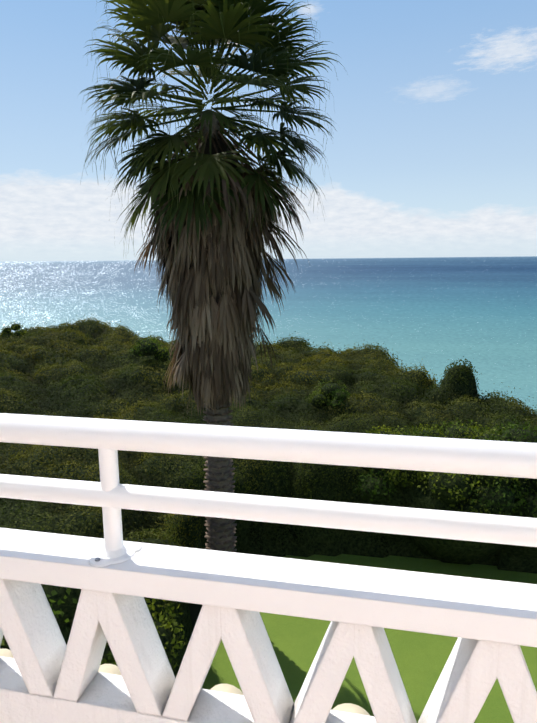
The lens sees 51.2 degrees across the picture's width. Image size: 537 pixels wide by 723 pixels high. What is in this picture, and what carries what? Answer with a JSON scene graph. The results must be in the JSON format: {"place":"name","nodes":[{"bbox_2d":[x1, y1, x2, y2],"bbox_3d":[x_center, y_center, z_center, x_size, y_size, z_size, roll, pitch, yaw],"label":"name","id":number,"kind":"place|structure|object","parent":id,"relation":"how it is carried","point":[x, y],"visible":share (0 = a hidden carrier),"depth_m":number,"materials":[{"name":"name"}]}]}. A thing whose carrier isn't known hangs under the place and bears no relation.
{"place":"outdoors","nodes":[
{"label":"outdoors","id":0,"kind":"place"},
{"bbox_2d":[189,603,201,629],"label":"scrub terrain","id":1,"kind":"structure","parent":0,"point":[195,609],"depth_m":11.31,"materials":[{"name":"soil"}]},
{"bbox_2d":[0,321,536,670],"bbox_3d":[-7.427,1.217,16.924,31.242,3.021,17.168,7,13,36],"label":"bushes","id":2,"kind":"object","parent":1,"relation":"on","point":[111,658],"visible":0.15,"depth_m":12.52,"materials":[{"name":"green plant"}]},
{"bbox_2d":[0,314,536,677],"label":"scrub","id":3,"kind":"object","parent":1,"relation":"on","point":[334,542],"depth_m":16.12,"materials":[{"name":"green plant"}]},
{"bbox_2d":[0,256,536,412],"bbox_3d":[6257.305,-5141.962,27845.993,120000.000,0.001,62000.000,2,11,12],"label":"sea","id":4,"kind":"structure","parent":0,"point":[434,314],"depth_m":411.96,"materials":[{"name":"liquid"}]},
{"bbox_2d":[0,0,536,261],"label":"sky","id":5,"kind":"structure","parent":0,"point":[432,152],"materials":[{"name":"blue"}]},
{"bbox_2d":[202,554,536,722],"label":"lawn","id":6,"kind":"structure","parent":0,"point":[421,659],"depth_m":10.08,"materials":[{"name":"green plant"}]},
{"bbox_2d":[79,0,344,551],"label":"palm","id":7,"kind":"object","parent":6,"relation":"on","point":[223,25],"depth_m":8.60,"materials":[{"name":"green plant"}]},
{"bbox_2d":[180,138,238,304],"bbox_3d":[-0.970,-1.847,9.845,1.240,3.850,1.209,2,11,12],"label":"trunk","id":8,"kind":"object","parent":7,"relation":"attached to","point":[222,145],"visible":0.08,"depth_m":9.28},
{"bbox_2d":[202,397,236,551],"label":"palm trunk boots","id":9,"kind":"object","parent":7,"relation":"attached to","point":[208,521],"visible":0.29,"depth_m":10.52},
{"bbox_2d":[134,122,309,414],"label":"dead palm fronds","id":10,"kind":"object","parent":7,"relation":"attached to","point":[214,350],"visible":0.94,"depth_m":9.32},
{"bbox_3d":[-0.737,0.912,-0.631,7.800,12.400,4.102,2,11,12],"label":"building","id":11,"kind":"object","parent":6,"relation":"on","visible":0},
{"bbox_2d":[0,649,369,715],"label":"roof tiles","id":12,"kind":"object","parent":11,"relation":"attached to","point":[227,688],"visible":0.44,"depth_m":1.42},
{"bbox_2d":[0,579,536,722],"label":"balustrade lattice","id":13,"kind":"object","parent":11,"relation":"attached to","point":[48,674],"visible":0.81,"depth_m":1.25,"materials":[{"name":"white paint"}]},
{"bbox_2d":[0,528,536,646],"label":"balcony coping","id":14,"kind":"object","parent":13,"relation":"on","point":[498,611],"visible":1,"depth_m":1.17,"materials":[{"name":"white paint"}]},
{"bbox_2d":[89,542,141,566],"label":"rail post flanges","id":15,"kind":"object","parent":14,"relation":"on","point":[133,547],"visible":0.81,"depth_m":1.26,"materials":[{"name":"white metal"}]},
{"bbox_2d":[0,413,536,557],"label":"balcony railing","id":16,"kind":"object","parent":14,"relation":"on","point":[109,493],"visible":1,"depth_m":1.14,"materials":[{"name":"white metal"}]}
]}

